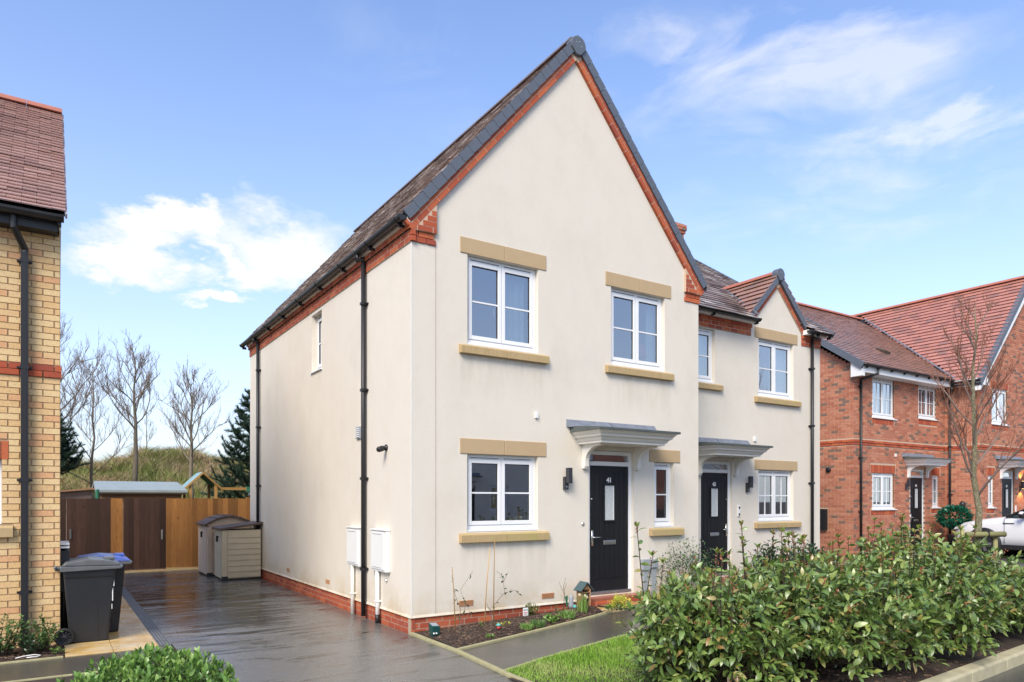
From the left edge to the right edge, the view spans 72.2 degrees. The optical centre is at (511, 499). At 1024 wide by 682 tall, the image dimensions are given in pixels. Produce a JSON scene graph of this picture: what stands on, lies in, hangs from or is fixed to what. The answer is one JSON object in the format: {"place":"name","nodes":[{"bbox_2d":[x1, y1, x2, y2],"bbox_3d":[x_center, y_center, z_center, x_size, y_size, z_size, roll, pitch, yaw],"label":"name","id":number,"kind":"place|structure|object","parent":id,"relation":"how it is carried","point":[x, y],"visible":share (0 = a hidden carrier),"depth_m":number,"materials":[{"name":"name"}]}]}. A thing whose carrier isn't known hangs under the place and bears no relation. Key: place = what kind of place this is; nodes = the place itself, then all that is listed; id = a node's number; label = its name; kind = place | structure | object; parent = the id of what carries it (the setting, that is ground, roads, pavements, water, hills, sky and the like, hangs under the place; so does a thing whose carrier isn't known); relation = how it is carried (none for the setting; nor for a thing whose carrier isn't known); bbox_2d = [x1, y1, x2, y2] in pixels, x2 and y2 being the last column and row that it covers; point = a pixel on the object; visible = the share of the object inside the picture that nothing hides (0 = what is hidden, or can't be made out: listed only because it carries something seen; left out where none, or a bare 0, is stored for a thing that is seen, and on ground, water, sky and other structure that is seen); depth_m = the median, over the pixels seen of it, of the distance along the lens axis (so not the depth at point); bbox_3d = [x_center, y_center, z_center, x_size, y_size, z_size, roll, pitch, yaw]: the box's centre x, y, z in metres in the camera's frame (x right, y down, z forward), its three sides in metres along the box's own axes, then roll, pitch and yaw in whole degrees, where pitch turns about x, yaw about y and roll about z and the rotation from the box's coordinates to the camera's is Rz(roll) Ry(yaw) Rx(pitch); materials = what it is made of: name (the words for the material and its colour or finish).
{"place":"outdoors","nodes":[
{"label":"outdoors","id":0,"kind":"place"},
{"bbox_2d":[0,93,68,647],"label":"yellow brick house","id":1,"kind":"structure","parent":0,"point":[34,550],"depth_m":8.28,"materials":[{"name":"brick"}]},
{"bbox_2d":[0,460,1,523],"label":"window","id":2,"kind":"structure","parent":1,"relation":"in","point":[0,460],"depth_m":8.16,"materials":[{"name":"plastic"}]},
{"bbox_2d":[0,647,162,681],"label":"side path","id":3,"kind":"structure","parent":0,"point":[36,669],"depth_m":7.32,"materials":[{"name":"concrete"}]},
{"bbox_2d":[60,592,157,656],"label":"slab path","id":4,"kind":"structure","parent":0,"point":[132,633],"depth_m":8.62,"materials":[{"name":"beige stone"}]},
{"bbox_2d":[54,556,122,644],"bbox_3d":[-5.254,1.228,8.708,0.720,1.024,0.630,0,0,-33],"label":"wheelie bin","id":5,"kind":"object","parent":4,"relation":"on","point":[89,583],"visible":0.85,"depth_m":8.48,"materials":[{"name":"plastic"}]},
{"bbox_2d":[76,552,132,631],"bbox_3d":[-5.448,1.228,9.279,0.720,1.024,0.630,0,0,-33],"label":"wheelie bin","id":6,"kind":"object","parent":4,"relation":"on","point":[122,559],"visible":0.19,"depth_m":9.17,"materials":[{"name":"plastic"}]},
{"bbox_2d":[60,452,249,498],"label":"hill","id":7,"kind":"structure","parent":0,"point":[145,478],"depth_m":27.13,"materials":[{"name":"green plant"}]},
{"bbox_2d":[60,408,90,475],"bbox_3d":[-14.673,-1.796,22.422,2.297,2.676,2.515,0,0,-33],"label":"pine tree","id":8,"kind":"object","parent":7,"relation":"on","point":[68,462],"visible":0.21,"depth_m":22.61,"materials":[{"name":"green plant"}]},
{"bbox_2d":[60,312,112,426],"bbox_3d":[-16.246,-3.512,23.659,4.836,6.860,5.155,0,0,-33],"label":"bare tree","id":9,"kind":"object","parent":7,"relation":"on","point":[79,384],"visible":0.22,"depth_m":24.38,"materials":[{"name":"brown plant"}]},
{"bbox_2d":[60,348,144,497],"bbox_3d":[-14.556,-2.387,23.730,3.115,5.787,3.267,0,0,18],"label":"bare tree","id":10,"kind":"object","parent":7,"relation":"on","point":[93,406],"visible":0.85,"depth_m":23.86,"materials":[{"name":"brown plant"}]},
{"bbox_2d":[85,330,160,480],"bbox_3d":[-14.161,-3.284,25.740,2.516,5.982,2.646,0,0,-12],"label":"bare tree","id":11,"kind":"object","parent":7,"relation":"on","point":[135,404],"visible":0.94,"depth_m":25.90,"materials":[{"name":"brown plant"}]},
{"bbox_2d":[129,411,155,448],"bbox_3d":[-15.363,-2.719,29.218,1.154,2.323,1.160,0,0,-33],"label":"bare tree","id":12,"kind":"object","parent":7,"relation":"on","point":[146,430],"visible":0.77,"depth_m":29.33,"materials":[{"name":"brown plant"}]},
{"bbox_2d":[65,444,245,474],"bbox_3d":[-15.675,-1.625,29.547,15.805,1.680,4.240,0,0,-33],"label":"dry scrub","id":13,"kind":"object","parent":7,"relation":"on","point":[175,453],"visible":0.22,"depth_m":28.98,"materials":[{"name":"green plant"}]},
{"bbox_2d":[152,356,235,497],"bbox_3d":[-11.317,-2.374,25.335,3.002,5.397,2.611,0,0,-33],"label":"bare tree","id":14,"kind":"object","parent":7,"relation":"on","point":[186,416],"visible":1,"depth_m":24.98,"materials":[{"name":"brown plant"}]},
{"bbox_2d":[200,388,249,498],"bbox_3d":[-8.568,-1.477,22.964,3.097,4.436,3.039,0,0,-33],"label":"pine tree","id":15,"kind":"object","parent":7,"relation":"on","point":[238,473],"visible":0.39,"depth_m":22.56,"materials":[{"name":"green plant"}]},
{"bbox_2d":[123,568,516,681],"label":"driveway","id":16,"kind":"structure","parent":0,"point":[256,630],"depth_m":8.93,"materials":[{"name":"grey asphalt"}]},
{"bbox_2d":[111,498,122,552],"bbox_3d":[-9.552,0.834,16.977,0.248,1.733,0.018,0,0,-20],"label":"gate post panel","id":17,"kind":"object","parent":16,"relation":"on","point":[116,525],"visible":0.64,"depth_m":16.98,"materials":[{"name":"orange wood"}]},
{"bbox_2d":[67,498,110,558],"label":"side gate","id":18,"kind":"structure","parent":17,"relation":"attached to","point":[88,525],"depth_m":16.77,"materials":[{"name":"wood"}]},
{"bbox_2d":[123,498,165,568],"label":"side gate","id":19,"kind":"structure","parent":17,"relation":"attached to","point":[144,533],"depth_m":17.19,"materials":[{"name":"wood"}]},
{"bbox_2d":[195,514,250,576],"bbox_3d":[-6.795,1.046,16.566,1.040,1.389,1.240,0,0,-33],"label":"storage box","id":20,"kind":"object","parent":16,"relation":"on","point":[206,549],"visible":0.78,"depth_m":16.03,"materials":[{"name":"beige plastic"}]},
{"bbox_2d":[212,521,262,580],"bbox_3d":[-6.099,1.115,15.594,0.900,1.249,0.910,0,0,-33],"label":"storage box","id":21,"kind":"object","parent":16,"relation":"on","point":[237,554],"visible":1,"depth_m":15.26,"materials":[{"name":"beige plastic"}]},
{"bbox_2d":[60,588,800,653],"bbox_3d":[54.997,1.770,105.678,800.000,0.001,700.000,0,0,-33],"label":"ground","id":22,"kind":"structure","parent":0,"point":[175,649],"depth_m":8.95,"materials":[{"name":"soil"}]},
{"bbox_2d":[0,656,62,663],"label":"side path edging","id":23,"kind":"object","parent":22,"relation":"on","point":[28,660],"visible":0.49,"depth_m":7.56,"materials":[{"name":"concrete"}]},
{"bbox_2d":[0,644,64,661],"bbox_3d":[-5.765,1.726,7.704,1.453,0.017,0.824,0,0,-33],"label":"side mulch","id":24,"kind":"object","parent":22,"relation":"on","point":[18,653],"visible":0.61,"depth_m":7.82,"materials":[{"name":"brown soil"}]},
{"bbox_2d":[0,613,32,656],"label":"shrub","id":25,"kind":"object","parent":24,"relation":"on","point":[8,647],"visible":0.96,"depth_m":7.79,"materials":[{"name":"green plant"}]},
{"bbox_2d":[16,632,42,656],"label":"shrub","id":26,"kind":"object","parent":24,"relation":"on","point":[28,648],"visible":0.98,"depth_m":7.75,"materials":[{"name":"green plant"}]},
{"bbox_2d":[19,607,62,652],"bbox_3d":[-5.354,1.478,8.004,0.364,0.528,0.372,0,0,7],"label":"shrub","id":27,"kind":"object","parent":24,"relation":"on","point":[46,641],"visible":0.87,"depth_m":7.98,"materials":[{"name":"green plant"}]},
{"bbox_2d":[50,646,65,654],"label":"lime seedling","id":28,"kind":"object","parent":24,"relation":"on","point":[57,651],"visible":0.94,"depth_m":7.83,"materials":[{"name":"green plant"}]},
{"bbox_2d":[60,498,65,540],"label":"gate side boards","id":29,"kind":"object","parent":22,"relation":"on","point":[62,519],"visible":0.29,"depth_m":16.60,"materials":[{"name":"brown wood"}]},
{"bbox_2d":[60,488,94,540],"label":"garden shed","id":30,"kind":"structure","parent":22,"relation":"on","point":[79,493],"depth_m":17.83,"materials":[{"name":"brown wood"}]},
{"bbox_2d":[4,664,190,681],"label":"hedge edging","id":31,"kind":"object","parent":22,"relation":"on","point":[39,678],"visible":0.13,"depth_m":6.75,"materials":[{"name":"concrete"}]},
{"bbox_2d":[23,673,185,681],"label":"bush bed","id":32,"kind":"object","parent":22,"relation":"on","point":[68,678],"depth_m":6.72,"materials":[{"name":"soil"}]},
{"bbox_2d":[56,641,238,681],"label":"bush","id":33,"kind":"object","parent":32,"relation":"on","point":[176,665],"visible":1,"depth_m":4.85,"materials":[{"name":"green plant"}]},
{"bbox_2d":[91,481,186,498],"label":"garden shed","id":34,"kind":"structure","parent":22,"relation":"on","point":[137,489],"depth_m":18.70,"materials":[{"name":"grey wood"}]},
{"bbox_2d":[122,586,170,647],"bbox_3d":[-6.152,1.766,11.466,0.140,0.068,7.300,0,0,-33],"label":"drain channel","id":35,"kind":"object","parent":22,"relation":"on","point":[157,634],"visible":0.81,"depth_m":10.00,"materials":[{"name":"grey metal"}]},
{"bbox_2d":[124,568,197,572],"bbox_3d":[-8.266,1.755,17.444,2.700,0.070,0.380,0,0,-33],"label":"gate threshold","id":36,"kind":"object","parent":22,"relation":"on","point":[136,571],"visible":0.21,"depth_m":17.04,"materials":[{"name":"beige concrete"}]},
{"bbox_2d":[166,498,245,568],"bbox_3d":[-7.657,0.853,17.672,1.881,1.774,0.042,0,0,-20],"label":"garden fence","id":37,"kind":"object","parent":36,"relation":"on","point":[184,516],"visible":0.59,"depth_m":17.50,"materials":[{"name":"wood"}]},
{"bbox_2d":[182,472,249,498],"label":"play tower","id":38,"kind":"structure","parent":22,"relation":"on","point":[209,481],"depth_m":20.34,"materials":[{"name":"brown wood"}]},
{"bbox_2d":[246,497,249,519],"bbox_3d":[-6.750,0.840,18.721,0.139,1.800,1.542,0,0,1],"label":"slatted fence","id":39,"kind":"object","parent":22,"relation":"on","point":[247,508],"visible":0.08,"depth_m":17.98,"materials":[{"name":"orange wood"}]},
{"bbox_2d":[410,632,532,681],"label":"drive edging","id":40,"kind":"object","parent":22,"relation":"on","point":[477,660],"visible":0.56,"depth_m":7.61,"materials":[{"name":"concrete"}]},
{"bbox_2d":[239,35,707,634],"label":"semi detached house","id":41,"kind":"structure","parent":22,"relation":"on","point":[445,383],"depth_m":10.48,"materials":[{"name":"white paint"}]},
{"bbox_2d":[317,314,321,368],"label":"window","id":42,"kind":"structure","parent":41,"relation":"in","point":[319,319],"depth_m":12.53,"materials":[{"name":"plastic"}]},
{"bbox_2d":[467,256,536,353],"bbox_3d":[-0.180,-2.726,9.964,1.173,1.261,0.217,0,0,-33],"label":"window","id":43,"kind":"structure","parent":41,"relation":"in","point":[509,305],"depth_m":10.07,"materials":[{"name":"plastic"}]},
{"bbox_2d":[467,454,536,531],"bbox_3d":[-0.156,-0.091,9.919,1.172,1.061,0.115,0,0,-33],"label":"window","id":44,"kind":"structure","parent":41,"relation":"in","point":[500,462],"depth_m":9.92,"materials":[{"name":"plastic"}]},
{"bbox_2d":[590,466,627,590],"bbox_3d":[1.526,0.446,11.000,0.790,1.937,0.109,0,0,-33],"label":"door","id":45,"kind":"structure","parent":41,"relation":"in","point":[608,484],"depth_m":10.99,"materials":[{"name":"plastic"}]},
{"bbox_2d":[611,288,663,371],"bbox_3d":[1.964,-2.712,11.366,1.162,1.255,0.214,0,0,-33],"label":"window","id":46,"kind":"structure","parent":41,"relation":"in","point":[635,299],"depth_m":11.38,"materials":[{"name":"plastic"}]},
{"bbox_2d":[639,344,646,360],"bbox_3d":[2.122,-2.360,11.706,0.277,0.440,0.277,0,0,-33],"label":"curtain","id":47,"kind":"object","parent":41,"relation":"attached to","point":[642,352],"visible":0.34,"depth_m":11.61,"materials":[{"name":"fabric"}]},
{"bbox_2d":[654,462,672,526],"bbox_3d":[2.466,-0.080,11.635,0.445,1.060,0.115,0,0,-33],"label":"window","id":48,"kind":"structure","parent":41,"relation":"in","point":[666,467],"depth_m":11.69,"materials":[{"name":"plastic"}]},
{"bbox_2d":[414,606,605,647],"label":"bark mulch","id":49,"kind":"object","parent":22,"relation":"on","point":[487,628],"visible":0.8,"depth_m":8.98,"materials":[{"name":"brown wood"}]},
{"bbox_2d":[428,623,439,635],"bbox_3d":[-0.970,1.625,8.796,0.119,0.160,0.121,0,0,-33],"label":"solar light","id":50,"kind":"object","parent":49,"relation":"on","point":[434,629],"visible":1,"depth_m":8.77,"materials":[{"name":"teal plastic"}]},
{"bbox_2d":[452,567,455,630],"bbox_3d":[-0.740,1.317,8.949,0.062,0.921,0.015,0,0,-33],"label":"bamboo cane","id":51,"kind":"object","parent":49,"relation":"on","point":[454,600],"visible":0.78,"depth_m":8.95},
{"bbox_2d":[451,571,472,628],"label":"climbing plant","id":52,"kind":"object","parent":49,"relation":"on","point":[462,601],"visible":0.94,"depth_m":9.11,"materials":[{"name":"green plant"}]},
{"bbox_2d":[484,549,489,623],"bbox_3d":[-0.333,1.205,9.383,0.102,1.121,0.015,0,0,-33],"label":"bamboo cane","id":53,"kind":"object","parent":49,"relation":"on","point":[486,587],"visible":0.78,"depth_m":9.37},
{"bbox_2d":[493,539,494,623],"bbox_3d":[-0.238,1.132,9.301,0.032,1.230,0.015,0,0,-33],"label":"bamboo cane","id":54,"kind":"object","parent":49,"relation":"on","point":[493,581],"visible":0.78,"depth_m":9.30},
{"bbox_2d":[487,573,521,622],"bbox_3d":[-0.107,1.318,9.519,0.559,0.717,0.127,0,0,-33],"label":"climbing plant","id":55,"kind":"object","parent":49,"relation":"on","point":[510,591],"visible":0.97,"depth_m":9.50,"materials":[{"name":"green plant"}]},
{"bbox_2d":[518,622,533,629],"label":"grass tuft","id":56,"kind":"object","parent":49,"relation":"on","point":[525,626],"visible":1,"depth_m":8.97,"materials":[{"name":"green plant"}]},
{"bbox_2d":[524,602,539,615],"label":"yellow shrub","id":57,"kind":"object","parent":49,"relation":"on","point":[531,611],"visible":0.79,"depth_m":9.93,"materials":[{"name":"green plant"}]},
{"bbox_2d":[528,618,547,626],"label":"grass tuft","id":58,"kind":"object","parent":49,"relation":"on","point":[538,623],"visible":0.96,"depth_m":9.13,"materials":[{"name":"green plant"}]},
{"bbox_2d":[543,614,559,622],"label":"leafy plant","id":59,"kind":"object","parent":49,"relation":"on","point":[550,618],"visible":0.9,"depth_m":9.40,"materials":[{"name":"green plant"}]},
{"bbox_2d":[558,608,577,618],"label":"grass tuft","id":60,"kind":"object","parent":49,"relation":"on","point":[568,614],"visible":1,"depth_m":9.57,"materials":[{"name":"green plant"}]},
{"bbox_2d":[565,595,576,607],"bbox_3d":[0.868,1.496,10.299,0.174,0.200,0.088,0,0,23],"label":"garden ornament","id":61,"kind":"object","parent":49,"relation":"on","point":[570,604],"visible":0.9,"depth_m":10.28,"materials":[{"name":"white ceramic"}]},
{"bbox_2d":[574,594,588,612],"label":"daffodils","id":62,"kind":"object","parent":49,"relation":"on","point":[581,605],"visible":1,"depth_m":9.97,"materials":[{"name":"green plant"}]},
{"bbox_2d":[573,581,593,605],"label":"insect house","id":63,"kind":"structure","parent":49,"relation":"on","point":[582,588],"depth_m":10.25,"materials":[{"name":"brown wood"}]},
{"bbox_2d":[604,592,636,610],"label":"primroses","id":64,"kind":"object","parent":49,"relation":"on","point":[615,602],"visible":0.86,"depth_m":10.16,"materials":[{"name":"yellow plant"}]},
{"bbox_2d":[457,607,624,649],"bbox_3d":[0.541,1.692,9.246,0.090,0.196,3.329,0,0,44],"label":"path edging","id":65,"kind":"object","parent":22,"relation":"on","point":[529,632],"visible":0.46,"depth_m":8.94,"materials":[{"name":"concrete"}]},
{"bbox_2d":[504,631,635,669],"bbox_3d":[1.493,1.677,8.633,4.468,0.226,0.122,0,0,-43],"label":"lawn edging","id":66,"kind":"object","parent":22,"relation":"on","point":[564,651],"visible":0.21,"depth_m":7.80,"materials":[{"name":"concrete"}]},
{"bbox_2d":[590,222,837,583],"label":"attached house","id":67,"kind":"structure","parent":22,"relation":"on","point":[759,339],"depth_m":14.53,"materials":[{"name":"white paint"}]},
{"bbox_2d":[698,328,713,383],"bbox_3d":[3.418,-2.790,13.514,1.146,1.091,0.217,0,0,-33],"label":"window","id":68,"kind":"structure","parent":67,"relation":"in","point":[704,336],"depth_m":13.75,"materials":[{"name":"plastic"}]},
{"bbox_2d":[701,473,727,571],"bbox_3d":[3.976,0.456,13.798,0.775,1.957,0.109,0,0,-33],"label":"door","id":69,"kind":"structure","parent":67,"relation":"in","point":[714,529],"depth_m":13.80,"materials":[{"name":"plastic"}]},
{"bbox_2d":[758,339,792,399],"bbox_3d":[5.485,-2.729,14.867,1.166,1.228,0.217,0,0,-33],"label":"window","id":70,"kind":"structure","parent":67,"relation":"in","point":[776,374],"depth_m":15.01,"materials":[{"name":"plastic"}]},
{"bbox_2d":[758,470,792,520],"bbox_3d":[5.513,-0.083,14.824,1.166,1.065,0.115,0,0,-33],"label":"window","id":71,"kind":"structure","parent":67,"relation":"in","point":[772,516],"depth_m":14.82,"materials":[{"name":"plastic"}]},
{"bbox_2d":[508,622,1023,681],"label":"hedge bed","id":72,"kind":"object","parent":22,"relation":"on","point":[1015,638],"visible":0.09,"depth_m":6.90,"materials":[{"name":"soil"}]},
{"bbox_2d":[615,521,818,681],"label":"photinia shrub","id":73,"kind":"object","parent":72,"relation":"on","point":[686,644],"visible":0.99,"depth_m":5.94,"materials":[{"name":"green plant"}]},
{"bbox_2d":[707,520,930,681],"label":"photinia shrub","id":74,"kind":"object","parent":72,"relation":"on","point":[814,603],"visible":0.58,"depth_m":6.26,"materials":[{"name":"green plant"}]},
{"bbox_2d":[773,532,966,673],"bbox_3d":[3.464,0.989,7.209,1.708,1.346,2.197,0,0,-33],"label":"photinia shrub","id":75,"kind":"object","parent":72,"relation":"on","point":[927,619],"visible":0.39,"depth_m":6.61,"materials":[{"name":"green plant"}]},
{"bbox_2d":[822,524,1014,657],"bbox_3d":[4.214,0.942,7.621,1.765,1.372,2.034,0,0,-33],"label":"photinia shrub","id":76,"kind":"object","parent":72,"relation":"on","point":[959,628],"visible":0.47,"depth_m":7.13,"materials":[{"name":"green plant"}]},
{"bbox_2d":[844,512,1023,636],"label":"photinia shrub","id":77,"kind":"object","parent":72,"relation":"on","point":[968,558],"visible":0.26,"depth_m":7.78,"materials":[{"name":"green plant"}]},
{"bbox_2d":[925,292,1023,562],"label":"street tree","id":78,"kind":"object","parent":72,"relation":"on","point":[972,459],"visible":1,"depth_m":13.89,"materials":[{"name":"brown plant"}]},
{"bbox_2d":[961,529,1006,569],"bbox_3d":[9.275,1.110,13.852,0.840,1.060,0.223,0,0,-3],"label":"tree stake","id":79,"kind":"object","parent":72,"relation":"on","point":[995,535],"visible":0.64,"depth_m":13.78,"materials":[{"name":"wood"}]},
{"bbox_2d":[980,547,1023,636],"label":"photinia shrub","id":80,"kind":"object","parent":72,"relation":"on","point":[1018,619],"visible":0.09,"depth_m":8.11,"materials":[{"name":"green plant"}]},
{"bbox_2d":[751,537,798,575],"bbox_3d":[4.745,1.122,12.665,0.850,0.921,0.852,0,0,16],"label":"bay shrub","id":81,"kind":"object","parent":22,"relation":"on","point":[766,554],"visible":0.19,"depth_m":12.67,"materials":[{"name":"green plant"}]},
{"bbox_2d":[771,539,835,581],"bbox_3d":[5.525,1.186,13.204,1.246,0.908,1.734,0,0,35],"label":"dark shrub","id":82,"kind":"object","parent":22,"relation":"on","point":[811,550],"visible":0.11,"depth_m":13.04,"materials":[{"name":"green plant"}]},
{"bbox_2d":[797,302,954,555],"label":"red brick house","id":83,"kind":"structure","parent":22,"relation":"on","point":[882,446],"depth_m":20.32,"materials":[{"name":"brick"}]},
{"bbox_2d":[872,378,893,418],"bbox_3d":[10.701,-2.914,20.328,1.136,1.128,0.115,0,0,-33],"label":"window","id":84,"kind":"structure","parent":83,"relation":"in","point":[881,389],"depth_m":20.30,"materials":[{"name":"plastic"}]},
{"bbox_2d":[872,473,893,508],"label":"window","id":85,"kind":"structure","parent":83,"relation":"in","point":[881,482],"depth_m":20.30,"materials":[{"name":"plastic"}]},
{"bbox_2d":[910,478,921,546],"bbox_3d":[12.280,0.390,21.348,0.700,2.100,0.109,0,0,-33],"label":"door","id":86,"kind":"structure","parent":83,"relation":"in","point":[916,483],"depth_m":21.34,"materials":[{"name":"plastic"}]},
{"bbox_2d":[918,386,935,419],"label":"window","id":87,"kind":"structure","parent":83,"relation":"in","point":[926,405],"depth_m":21.68,"materials":[{"name":"plastic"}]},
{"bbox_2d":[932,476,938,507],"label":"window","id":88,"kind":"structure","parent":83,"relation":"in","point":[934,478],"depth_m":21.99,"materials":[{"name":"plastic"}]},
{"bbox_2d":[823,275,1023,549],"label":"gabled brick house","id":89,"kind":"structure","parent":22,"relation":"on","point":[916,327],"depth_m":22.60,"materials":[{"name":"brick"}]},
{"bbox_2d":[988,475,993,507],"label":"window","id":90,"kind":"structure","parent":89,"relation":"in","point":[990,483],"depth_m":21.83,"materials":[{"name":"plastic"}]},
{"bbox_2d":[991,388,1006,424],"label":"window","id":91,"kind":"structure","parent":89,"relation":"in","point":[997,420],"depth_m":22.16,"materials":[{"name":"plastic"}]},
{"bbox_2d":[1002,479,1011,516],"bbox_3d":[15.812,0.390,22.452,0.700,2.100,0.109,0,0,-33],"label":"door","id":92,"kind":"structure","parent":89,"relation":"in","point":[1006,483],"depth_m":22.45,"materials":[{"name":"plastic"}]},
{"bbox_2d":[0,0,1023,463],"label":"sky","id":93,"kind":"structure","parent":0,"point":[218,153],"materials":[{"name":"blue"}]},
{"bbox_2d":[462,606,706,668],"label":"front path","id":94,"kind":"structure","parent":0,"point":[508,653],"depth_m":8.46,"materials":[{"name":"concrete"}]},
{"bbox_2d":[651,536,722,592],"bbox_3d":[2.835,1.121,11.630,1.586,1.041,1.238,0,0,-33],"label":"viburnum","id":95,"kind":"object","parent":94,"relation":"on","point":[692,562],"visible":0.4,"depth_m":11.54,"materials":[{"name":"green plant"}]},
{"bbox_2d":[598,602,650,611],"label":"entrance paving","id":96,"kind":"structure","parent":0,"point":[602,608],"depth_m":10.30,"materials":[{"name":"beige stone"}]},
{"bbox_2d":[503,632,806,681],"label":"lawn","id":97,"kind":"structure","parent":0,"point":[574,658],"depth_m":7.47,"materials":[{"name":"plant"}]},
{"bbox_2d":[830,549,1023,571],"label":"forecourt","id":98,"kind":"structure","parent":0,"point":[1021,557],"depth_m":18.78,"materials":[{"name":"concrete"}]},
{"bbox_2d":[933,504,973,548],"bbox_3d":[13.323,0.850,21.157,1.080,1.451,1.057,0,0,-33],"label":"planter shrub","id":99,"kind":"object","parent":98,"relation":"on","point":[961,511],"visible":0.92,"depth_m":21.02,"materials":[{"name":"plant"}]},
{"bbox_2d":[953,509,1023,556],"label":"parked car","id":100,"kind":"object","parent":98,"relation":"on","point":[1012,527],"visible":0.56,"depth_m":18.88,"materials":[{"name":"white paint"}]},
{"bbox_2d":[980,664,1023,681],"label":"road","id":101,"kind":"structure","parent":0,"point":[1015,674],"depth_m":6.99,"materials":[{"name":"grey asphalt"}]},
{"bbox_2d":[919,644,1023,681],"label":"kerb line","id":102,"kind":"object","parent":101,"relation":"on","point":[985,668],"visible":0.83,"depth_m":6.96,"materials":[{"name":"beige concrete"}]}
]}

